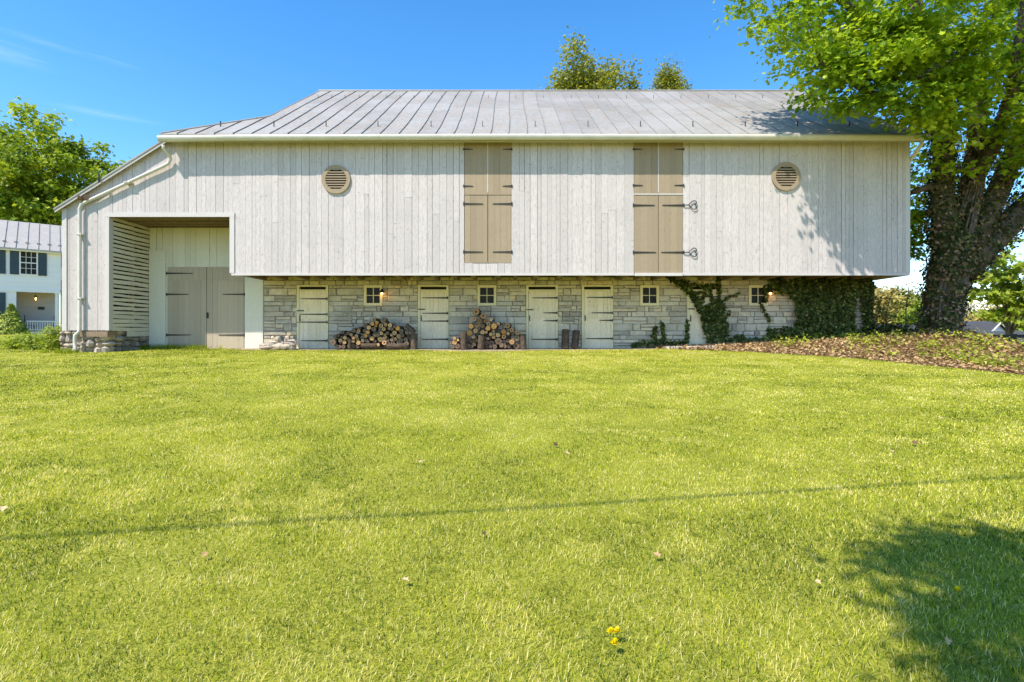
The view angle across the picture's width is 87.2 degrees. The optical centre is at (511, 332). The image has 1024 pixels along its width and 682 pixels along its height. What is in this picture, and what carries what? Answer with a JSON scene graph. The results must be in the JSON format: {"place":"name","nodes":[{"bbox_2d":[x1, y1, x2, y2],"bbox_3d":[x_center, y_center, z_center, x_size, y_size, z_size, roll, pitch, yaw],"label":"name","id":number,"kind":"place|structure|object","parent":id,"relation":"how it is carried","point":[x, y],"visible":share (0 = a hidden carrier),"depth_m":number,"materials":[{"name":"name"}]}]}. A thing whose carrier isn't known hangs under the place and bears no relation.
{"place":"outdoors","nodes":[
{"label":"outdoors","id":0,"kind":"place"},
{"bbox_2d":[233,348,653,350],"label":"dirt path","id":1,"kind":"structure","parent":0,"point":[478,349],"depth_m":17.27,"materials":[{"name":"soil"}]},
{"bbox_2d":[259,343,268,349],"bbox_3d":[-7.879,0.441,17.150,0.394,0.234,0.232,0,0,0],"label":"rock","id":2,"kind":"object","parent":1,"relation":"on","point":[262,345],"visible":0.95,"depth_m":17.08,"materials":[{"name":"stone"}]},
{"bbox_2d":[272,343,282,348],"bbox_3d":[-7.431,0.427,17.157,0.407,0.193,0.326,0,0,0],"label":"rock","id":3,"kind":"object","parent":1,"relation":"on","point":[278,345],"visible":0.93,"depth_m":17.04,"materials":[{"name":"stone"}]},
{"bbox_2d":[282,344,289,348],"bbox_3d":[-7.197,0.442,17.160,0.335,0.179,0.329,0,0,0],"label":"rock","id":4,"kind":"object","parent":1,"relation":"on","point":[285,346],"visible":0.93,"depth_m":17.03,"materials":[{"name":"stone"}]},
{"bbox_2d":[288,343,295,349],"bbox_3d":[-7.008,0.445,17.148,0.255,0.253,0.254,0,0,0],"label":"rock","id":5,"kind":"object","parent":1,"relation":"on","point":[292,346],"visible":0.84,"depth_m":17.06,"materials":[{"name":"stone"}]},
{"bbox_2d":[348,339,351,348],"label":"log","id":6,"kind":"object","parent":1,"relation":"on","point":[349,343],"visible":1,"depth_m":17.06,"materials":[{"name":"brown wood"}]},
{"bbox_2d":[361,343,376,347],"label":"log","id":7,"kind":"object","parent":1,"relation":"on","point":[368,345],"visible":1,"depth_m":17.03,"materials":[{"name":"brown wood"}]},
{"bbox_2d":[386,343,405,348],"bbox_3d":[-3.679,0.433,17.104,0.605,0.172,0.170,-2,0,0],"label":"log","id":8,"kind":"object","parent":1,"relation":"on","point":[396,346],"visible":1,"depth_m":17.03,"materials":[{"name":"brown wood"}]},
{"bbox_2d":[411,333,416,348],"bbox_3d":[-3.150,0.282,17.253,0.202,0.510,0.191,0,0,0],"label":"log","id":9,"kind":"object","parent":1,"relation":"on","point":[414,341],"visible":0.89,"depth_m":17.17,"materials":[{"name":"brown wood"}]},
{"bbox_2d":[405,323,415,333],"bbox_3d":[-3.246,-0.119,17.199,0.368,0.162,0.172,41,0,0],"label":"log","id":10,"kind":"object","parent":9,"relation":"on","point":[411,329],"visible":1,"depth_m":17.13,"materials":[{"name":"brown wood"}]},
{"bbox_2d":[460,333,466,348],"bbox_3d":[-1.537,0.264,17.096,0.209,0.517,0.211,-1,0,0],"label":"log","id":11,"kind":"object","parent":1,"relation":"on","point":[463,340],"visible":1,"depth_m":17.01,"materials":[{"name":"brown wood"}]},
{"bbox_2d":[478,335,484,348],"bbox_3d":[-0.982,0.303,17.105,0.203,0.419,0.206,4,0,0],"label":"log","id":12,"kind":"object","parent":1,"relation":"on","point":[481,338],"visible":1,"depth_m":17.01,"materials":[{"name":"brown wood"}]},
{"bbox_2d":[511,342,519,348],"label":"log","id":13,"kind":"object","parent":1,"relation":"on","point":[515,345],"visible":0.88,"depth_m":17.20,"materials":[{"name":"brown wood"}]},
{"bbox_2d":[519,334,526,348],"bbox_3d":[0.353,0.288,17.196,0.200,0.478,0.201,-5,0,0],"label":"log","id":14,"kind":"object","parent":1,"relation":"on","point":[523,345],"visible":1,"depth_m":17.11,"materials":[{"name":"brown wood"}]},
{"bbox_2d":[561,329,569,348],"bbox_3d":[1.729,0.206,17.447,0.253,0.608,0.238,0,-10,18],"label":"log","id":15,"kind":"object","parent":1,"relation":"on","point":[565,339],"visible":1,"depth_m":17.36,"materials":[{"name":"brown wood"}]},
{"bbox_2d":[571,330,579,348],"bbox_3d":[2.067,0.231,17.504,0.245,0.595,0.234,0,-22,25],"label":"log","id":16,"kind":"object","parent":1,"relation":"on","point":[575,340],"visible":0.98,"depth_m":17.42,"materials":[{"name":"brown wood"}]},
{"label":"log","id":17,"kind":"object","parent":1,"relation":"on","visible":0},
{"bbox_2d":[489,340,494,346],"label":"log","id":18,"kind":"object","parent":17,"relation":"on","point":[491,342],"visible":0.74,"depth_m":17.28,"materials":[{"name":"brown wood"}]},
{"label":"log","id":19,"kind":"object","parent":1,"relation":"on","visible":0},
{"bbox_2d":[494,337,501,344],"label":"log","id":20,"kind":"object","parent":19,"relation":"on","point":[497,340],"visible":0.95,"depth_m":17.12,"materials":[{"name":"brown wood"}]},
{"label":"log","id":21,"kind":"object","parent":1,"relation":"on","visible":0},
{"bbox_2d":[508,339,514,344],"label":"log","id":22,"kind":"object","parent":21,"relation":"on","point":[511,341],"visible":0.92,"depth_m":17.12,"materials":[{"name":"brown wood"}]},
{"bbox_2d":[0,334,1023,681],"bbox_3d":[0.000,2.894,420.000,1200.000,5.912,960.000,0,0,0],"label":"lawn","id":23,"kind":"structure","parent":0,"point":[156,574],"depth_m":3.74,"materials":[{"name":"plant"}]},
{"bbox_2d":[0,303,30,334],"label":"dwarf spruce","id":24,"kind":"object","parent":23,"relation":"on","point":[11,319],"visible":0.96,"depth_m":33.22,"materials":[{"name":"green plant"}]},
{"bbox_2d":[0,332,39,349],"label":"shrub","id":25,"kind":"object","parent":23,"relation":"on","point":[13,343],"visible":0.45,"depth_m":17.37,"materials":[{"name":"green plant"}]},
{"bbox_2d":[0,220,70,333],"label":"farmhouse","id":26,"kind":"object","parent":23,"relation":"on","point":[31,272],"visible":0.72,"depth_m":36.63,"materials":[{"name":"white paint"}]},
{"bbox_2d":[19,251,37,275],"bbox_3d":[-32.309,-4.650,35.936,0.920,1.640,0.080,0,0,-41],"label":"window","id":27,"kind":"structure","parent":26,"relation":"in","point":[28,261],"depth_m":35.93,"materials":[{"name":"white paint"}]},
{"bbox_2d":[13,331,60,349],"bbox_3d":[-15.019,0.248,17.224,1.444,0.735,1.244,0,0,20],"label":"shrub","id":28,"kind":"object","parent":23,"relation":"on","point":[28,338],"visible":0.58,"depth_m":16.99,"materials":[{"name":"green plant"}]},
{"bbox_2d":[36,323,62,350],"bbox_3d":[-14.251,0.160,16.918,1.062,0.941,1.197,0,0,0],"label":"shrub","id":29,"kind":"object","parent":23,"relation":"on","point":[52,333],"visible":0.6,"depth_m":16.65,"materials":[{"name":"green plant"}]},
{"bbox_2d":[0,96,131,225],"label":"broadleaf tree","id":30,"kind":"object","parent":23,"relation":"on","point":[33,189],"visible":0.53,"depth_m":47.29,"materials":[{"name":"green plant"}]},
{"bbox_2d":[37,343,221,353],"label":"tall grass","id":31,"kind":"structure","parent":23,"relation":"on","point":[171,346],"depth_m":17.52,"materials":[{"name":"green plant"}]},
{"bbox_2d":[53,90,928,351],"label":"barn","id":32,"kind":"structure","parent":23,"relation":"on","point":[318,219],"depth_m":16.17,"materials":[{"name":"white paint"}]},
{"bbox_2d":[166,267,206,347],"bbox_3d":[-10.887,-0.798,17.990,1.339,2.784,0.100,0,0,0],"label":"barn door","id":33,"kind":"structure","parent":32,"relation":"in","point":[187,286],"depth_m":17.97,"materials":[{"name":"beige paint"}]},
{"bbox_2d":[206,267,244,347],"bbox_3d":[-9.560,-0.798,17.982,1.279,2.784,0.115,0,0,0],"label":"barn door","id":34,"kind":"structure","parent":32,"relation":"in","point":[225,291],"depth_m":17.97,"materials":[{"name":"beige paint"}]},
{"bbox_2d":[297,285,328,348],"bbox_3d":[-6.672,-0.492,18.062,1.059,2.183,0.275,0,0,0],"label":"stall door","id":35,"kind":"structure","parent":32,"relation":"in","point":[312,300],"depth_m":17.97,"materials":[{"name":"beige paint"}]},
{"bbox_2d":[364,285,382,305],"bbox_3d":[-4.643,-1.240,18.038,0.619,0.686,0.165,0,0,0],"label":"window","id":36,"kind":"structure","parent":32,"relation":"in","point":[372,297],"depth_m":17.99,"materials":[{"name":"beige paint"}]},
{"bbox_2d":[418,285,448,347],"bbox_3d":[-2.631,-0.492,18.062,1.024,2.183,0.275,0,0,0],"label":"stall door","id":37,"kind":"structure","parent":32,"relation":"in","point":[433,300],"depth_m":17.97,"materials":[{"name":"beige paint"}]},
{"bbox_2d":[463,195,487,261],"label":"loft door","id":38,"kind":"structure","parent":32,"relation":"in","point":[476,206],"depth_m":16.17,"materials":[{"name":"beige paint"}]},
{"bbox_2d":[477,285,495,305],"bbox_3d":[-0.839,-1.240,18.038,0.631,0.686,0.165,0,0,0],"label":"window","id":39,"kind":"structure","parent":32,"relation":"in","point":[486,294],"depth_m":17.99,"materials":[{"name":"beige paint"}]},
{"bbox_2d":[463,142,510,194],"bbox_3d":[-0.747,-4.952,16.185,1.441,1.625,0.090,0,0,0],"label":"loft door","id":40,"kind":"structure","parent":32,"relation":"in","point":[476,153],"depth_m":16.17,"materials":[{"name":"beige paint"}]},
{"bbox_2d":[488,142,511,193],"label":"loft door","id":41,"kind":"structure","parent":32,"relation":"in","point":[499,153],"depth_m":16.17,"materials":[{"name":"beige paint"}]},
{"bbox_2d":[488,195,511,261],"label":"loft door","id":42,"kind":"structure","parent":32,"relation":"in","point":[499,206],"depth_m":16.17,"materials":[{"name":"beige paint"}]},
{"bbox_2d":[526,285,557,347],"bbox_3d":[1.006,-0.492,18.062,1.060,2.183,0.275,0,0,0],"label":"stall door","id":43,"kind":"structure","parent":32,"relation":"in","point":[541,300],"depth_m":17.97,"materials":[{"name":"beige paint"}]},
{"bbox_2d":[582,285,612,347],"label":"stall door","id":44,"kind":"structure","parent":32,"relation":"in","point":[597,300],"depth_m":17.97,"materials":[{"name":"beige paint"}]},
{"bbox_2d":[633,195,657,272],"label":"loft door","id":45,"kind":"structure","parent":32,"relation":"in","point":[645,251],"depth_m":16.17,"materials":[{"name":"beige paint"}]},
{"bbox_2d":[640,285,658,305],"bbox_3d":[4.601,-1.240,18.038,0.631,0.686,0.165,0,0,0],"label":"window","id":46,"kind":"structure","parent":32,"relation":"in","point":[649,294],"depth_m":17.98,"materials":[{"name":"beige paint"}]},
{"bbox_2d":[633,142,682,194],"bbox_3d":[4.385,-4.946,16.185,1.506,1.614,0.090,0,0,0],"label":"loft door","id":47,"kind":"structure","parent":32,"relation":"in","point":[646,154],"depth_m":16.17,"materials":[{"name":"beige paint"}]},
{"bbox_2d":[658,142,683,193],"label":"loft door","id":48,"kind":"structure","parent":32,"relation":"in","point":[670,153],"depth_m":16.17,"materials":[{"name":"beige paint"}]},
{"bbox_2d":[658,195,696,272],"bbox_3d":[4.979,-2.962,16.171,1.134,2.349,0.117,0,0,0],"label":"loft door","id":49,"kind":"structure","parent":32,"relation":"in","point":[670,207],"depth_m":16.17,"materials":[{"name":"beige paint"}]},
{"bbox_2d":[665,276,740,343],"bbox_3d":[6.374,-0.778,17.877,2.499,2.442,0.370,0,0,0],"label":"ivy plant","id":50,"kind":"object","parent":32,"relation":"attached to","point":[715,314],"visible":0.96,"depth_m":17.87,"materials":[{"name":"green plant"}]},
{"bbox_2d":[687,286,718,344],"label":"stall door","id":51,"kind":"structure","parent":32,"relation":"in","point":[697,336],"depth_m":17.97,"materials":[{"name":"beige paint"}]},
{"bbox_2d":[748,285,767,305],"bbox_3d":[8.238,-1.240,18.038,0.643,0.686,0.165,0,0,0],"label":"window","id":52,"kind":"structure","parent":32,"relation":"in","point":[755,295],"depth_m":18.00,"materials":[{"name":"beige paint"}]},
{"bbox_2d":[758,276,876,340],"bbox_3d":[10.206,-0.824,17.790,4.010,2.369,0.555,0,0,0],"label":"ivy plant","id":53,"kind":"object","parent":32,"relation":"attached to","point":[835,304],"visible":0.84,"depth_m":17.76,"materials":[{"name":"green plant"}]},
{"bbox_2d":[538,25,650,89],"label":"broadleaf tree","id":54,"kind":"object","parent":23,"relation":"on","point":[584,77],"visible":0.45,"depth_m":43.67,"materials":[{"name":"green plant"}]},
{"bbox_2d":[606,627,614,644],"bbox_3d":[0.461,1.423,2.518,0.044,0.082,0.042,0,0,40],"label":"dandelion","id":55,"kind":"object","parent":23,"relation":"on","point":[610,630],"visible":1,"depth_m":2.52,"materials":[{"name":"yellow plant"}]},
{"bbox_2d":[611,637,618,655],"bbox_3d":[0.465,1.428,2.440,0.045,0.082,0.047,0,0,0],"label":"dandelion","id":56,"kind":"object","parent":23,"relation":"on","point":[614,640],"visible":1,"depth_m":2.44,"materials":[{"name":"yellow plant"}]},
{"bbox_2d":[613,627,621,637],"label":"dandelion","id":57,"kind":"object","parent":23,"relation":"on","point":[616,629],"visible":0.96,"depth_m":2.52,"materials":[{"name":"yellow plant"}]},
{"bbox_2d":[648,53,695,89],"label":"broadleaf tree","id":58,"kind":"object","parent":23,"relation":"on","point":[670,79],"visible":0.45,"depth_m":45.74,"materials":[{"name":"green plant"}]},
{"bbox_2d":[873,280,910,324],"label":"distant tree","id":59,"kind":"object","parent":23,"relation":"on","point":[881,292],"visible":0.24,"depth_m":82.13,"materials":[{"name":"green plant"}]},
{"bbox_2d":[883,283,914,324],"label":"distant tree","id":60,"kind":"object","parent":23,"relation":"on","point":[902,299],"visible":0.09,"depth_m":93.32,"materials":[{"name":"green plant"}]},
{"bbox_2d":[890,289,922,324],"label":"distant tree","id":61,"kind":"object","parent":23,"relation":"on","point":[914,300],"visible":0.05,"depth_m":76.27,"materials":[{"name":"green plant"}]},
{"bbox_2d":[900,281,922,300],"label":"distant tree","id":62,"kind":"object","parent":23,"relation":"on","point":[912,291],"visible":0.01,"depth_m":99.55,"materials":[{"name":"green plant"}]},
{"bbox_2d":[944,636,951,643],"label":"fallen leaf","id":63,"kind":"object","parent":23,"relation":"on","point":[948,641],"visible":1,"depth_m":2.48,"materials":[{"name":"grey plant"}]},
{"bbox_2d":[954,586,959,598],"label":"dandelion","id":64,"kind":"object","parent":23,"relation":"on","point":[957,588],"visible":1,"depth_m":2.88,"materials":[{"name":"yellow plant"}]},
{"bbox_2d":[918,321,1017,330],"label":"distant house","id":65,"kind":"structure","parent":23,"relation":"on","point":[985,326],"depth_m":47.95,"materials":[{"name":"white paint"}]},
{"bbox_2d":[965,296,984,320],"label":"distant tree","id":66,"kind":"object","parent":23,"relation":"on","point":[974,306],"visible":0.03,"depth_m":97.48,"materials":[{"name":"green plant"}]},
{"bbox_2d":[963,301,1014,321],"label":"distant tree","id":67,"kind":"object","parent":23,"relation":"on","point":[975,318],"visible":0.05,"depth_m":89.82,"materials":[{"name":"green plant"}]},
{"bbox_2d":[967,238,1023,341],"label":"broadleaf tree","id":68,"kind":"object","parent":23,"relation":"on","point":[1010,299],"visible":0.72,"depth_m":30.28,"materials":[{"name":"green plant"}]},
{"bbox_2d":[971,331,1023,341],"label":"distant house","id":69,"kind":"structure","parent":23,"relation":"on","point":[1003,332],"depth_m":42.22,"materials":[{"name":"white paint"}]},
{"bbox_2d":[987,334,1023,341],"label":"board fence","id":70,"kind":"object","parent":23,"relation":"on","point":[1014,336],"visible":0.12,"depth_m":23.89,"materials":[{"name":"black paint"}]},
{"bbox_2d":[996,316,1023,330],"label":"distant tree","id":71,"kind":"object","parent":23,"relation":"on","point":[1020,327],"visible":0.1,"depth_m":82.72,"materials":[{"name":"green plant"}]},
{"bbox_2d":[0,0,1023,324],"label":"sky","id":72,"kind":"structure","parent":0,"point":[127,73],"materials":[{"name":"blue"}]},
{"bbox_2d":[642,329,1023,374],"bbox_3d":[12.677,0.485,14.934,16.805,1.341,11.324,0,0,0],"label":"leaf litter","id":73,"kind":"object","parent":0,"point":[862,352],"visible":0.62,"depth_m":15.13,"materials":[{"name":"plant"}]},
{"bbox_2d":[665,345,713,348],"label":"stone slab","id":74,"kind":"structure","parent":73,"relation":"on","point":[666,347],"depth_m":17.02,"materials":[{"name":"grey stone"}]},
{"bbox_2d":[629,319,781,347],"bbox_3d":[6.450,0.018,17.897,5.104,1.036,0.333,0,0,0],"label":"ivy plant","id":75,"kind":"object","parent":73,"relation":"on","point":[660,341],"visible":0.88,"depth_m":17.90,"materials":[{"name":"green plant"}]},
{"bbox_2d":[708,0,1023,333],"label":"maple tree","id":76,"kind":"object","parent":73,"relation":"on","point":[975,228],"visible":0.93,"depth_m":15.01,"materials":[{"name":"green plant"}]},
{"bbox_2d":[861,296,898,334],"bbox_3d":[11.932,-0.544,17.386,1.210,1.371,0.809,0,0,-21],"label":"sapling","id":77,"kind":"object","parent":73,"relation":"on","point":[879,312],"visible":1,"depth_m":17.39,"materials":[{"name":"green plant"}]},
{"bbox_2d":[861,316,912,333],"bbox_3d":[12.515,-0.185,17.717,1.802,0.700,1.407,0,0,-16],"label":"bush","id":78,"kind":"object","parent":73,"relation":"on","point":[887,327],"visible":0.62,"depth_m":17.52,"materials":[{"name":"green plant"}]},
{"bbox_2d":[879,290,897,325],"bbox_3d":[12.767,-0.694,18.209,0.557,1.511,0.304,0,0,0],"label":"sapling","id":79,"kind":"object","parent":73,"relation":"on","point":[888,306],"visible":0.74,"depth_m":18.20,"materials":[{"name":"green plant"}]},
{"bbox_2d":[765,325,1023,369],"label":"ground cover","id":80,"kind":"object","parent":73,"relation":"on","point":[993,363],"visible":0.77,"depth_m":14.99,"materials":[{"name":"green plant"}]},
{"bbox_2d":[892,283,923,325],"bbox_3d":[13.002,-0.798,17.639,1.176,1.616,0.738,0,0,0],"label":"sapling","id":81,"kind":"object","parent":73,"relation":"on","point":[907,296],"visible":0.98,"depth_m":17.60,"materials":[{"name":"green plant"}]},
{"bbox_2d":[900,314,939,332],"bbox_3d":[13.008,-0.288,17.040,0.908,0.633,0.925,0,0,0],"label":"sapling","id":82,"kind":"object","parent":73,"relation":"on","point":[919,325],"visible":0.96,"depth_m":16.99,"materials":[{"name":"green plant"}]},
{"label":"log","id":83,"kind":"object","parent":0,"visible":0},
{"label":"log","id":84,"kind":"object","parent":83,"relation":"on","visible":0},
{"bbox_2d":[330,339,339,344],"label":"log","id":85,"kind":"object","parent":84,"relation":"on","point":[333,341],"visible":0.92,"depth_m":17.12,"materials":[{"name":"brown wood"}]},
{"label":"log","id":86,"kind":"object","parent":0,"visible":0},
{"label":"log","id":87,"kind":"object","parent":86,"relation":"on","visible":0},
{"bbox_2d":[480,313,486,318],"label":"log","id":88,"kind":"object","parent":87,"relation":"on","point":[483,315],"visible":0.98,"depth_m":17.18,"materials":[{"name":"brown wood"}]},
{"bbox_2d":[472,308,480,315],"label":"log","id":89,"kind":"object","parent":88,"relation":"on","point":[476,311],"visible":0.98,"depth_m":17.11,"materials":[{"name":"brown wood"}]},
{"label":"log","id":90,"kind":"object","parent":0,"visible":0},
{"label":"log","id":91,"kind":"object","parent":90,"relation":"on","visible":0},
{"bbox_2d":[491,323,498,329],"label":"log","id":92,"kind":"object","parent":91,"relation":"on","point":[494,326],"visible":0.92,"depth_m":17.15,"materials":[{"name":"brown wood"}]},
{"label":"log","id":93,"kind":"object","parent":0,"visible":0},
{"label":"log","id":94,"kind":"object","parent":93,"relation":"on","visible":0},
{"bbox_2d":[505,323,511,328],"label":"log","id":95,"kind":"object","parent":94,"relation":"on","point":[508,325],"visible":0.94,"depth_m":17.13,"materials":[{"name":"brown wood"}]},
{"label":"log","id":96,"kind":"object","parent":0,"visible":0},
{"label":"log","id":97,"kind":"object","parent":96,"relation":"on","visible":0},
{"bbox_2d":[466,330,472,336],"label":"log","id":98,"kind":"object","parent":97,"relation":"on","point":[469,333],"visible":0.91,"depth_m":17.19,"materials":[{"name":"brown wood"}]},
{"bbox_2d":[468,323,473,329],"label":"log","id":99,"kind":"object","parent":98,"relation":"on","point":[470,326],"visible":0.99,"depth_m":17.19,"materials":[{"name":"brown wood"}]},
{"bbox_3d":[-7.741,0.467,17.142,0.276,0.117,0.308,0,0,0],"label":"rock","id":100,"kind":"object","parent":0,"visible":0},
{"bbox_2d":[267,342,274,348],"bbox_3d":[-7.684,0.413,17.163,0.332,0.218,0.245,0,0,-22],"label":"rock","id":101,"kind":"object","parent":100,"relation":"on","point":[269,344],"visible":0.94,"depth_m":17.07,"materials":[{"name":"stone"}]},
{"bbox_3d":[-7.631,0.308,17.261,0.448,0.126,0.275,0,0,0],"label":"rock","id":102,"kind":"object","parent":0,"visible":0},
{"bbox_2d":[274,336,284,341],"bbox_3d":[-7.500,0.215,17.262,0.309,0.211,0.276,0,0,0],"label":"rock","id":103,"kind":"object","parent":102,"relation":"on","point":[279,338],"visible":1,"depth_m":17.18,"materials":[{"name":"stone"}]},
{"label":"log","id":104,"kind":"object","parent":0,"visible":0},
{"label":"log","id":105,"kind":"object","parent":104,"relation":"on","visible":0},
{"bbox_2d":[371,327,378,331],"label":"log","id":106,"kind":"object","parent":105,"relation":"on","point":[374,329],"visible":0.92,"depth_m":17.20,"materials":[{"name":"brown wood"}]},
{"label":"log","id":107,"kind":"object","parent":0,"visible":0},
{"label":"log","id":108,"kind":"object","parent":107,"relation":"on","visible":0},
{"bbox_2d":[395,326,403,330],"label":"log","id":109,"kind":"object","parent":108,"relation":"on","point":[397,328],"visible":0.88,"depth_m":17.23,"materials":[{"name":"brown wood"}]}
]}

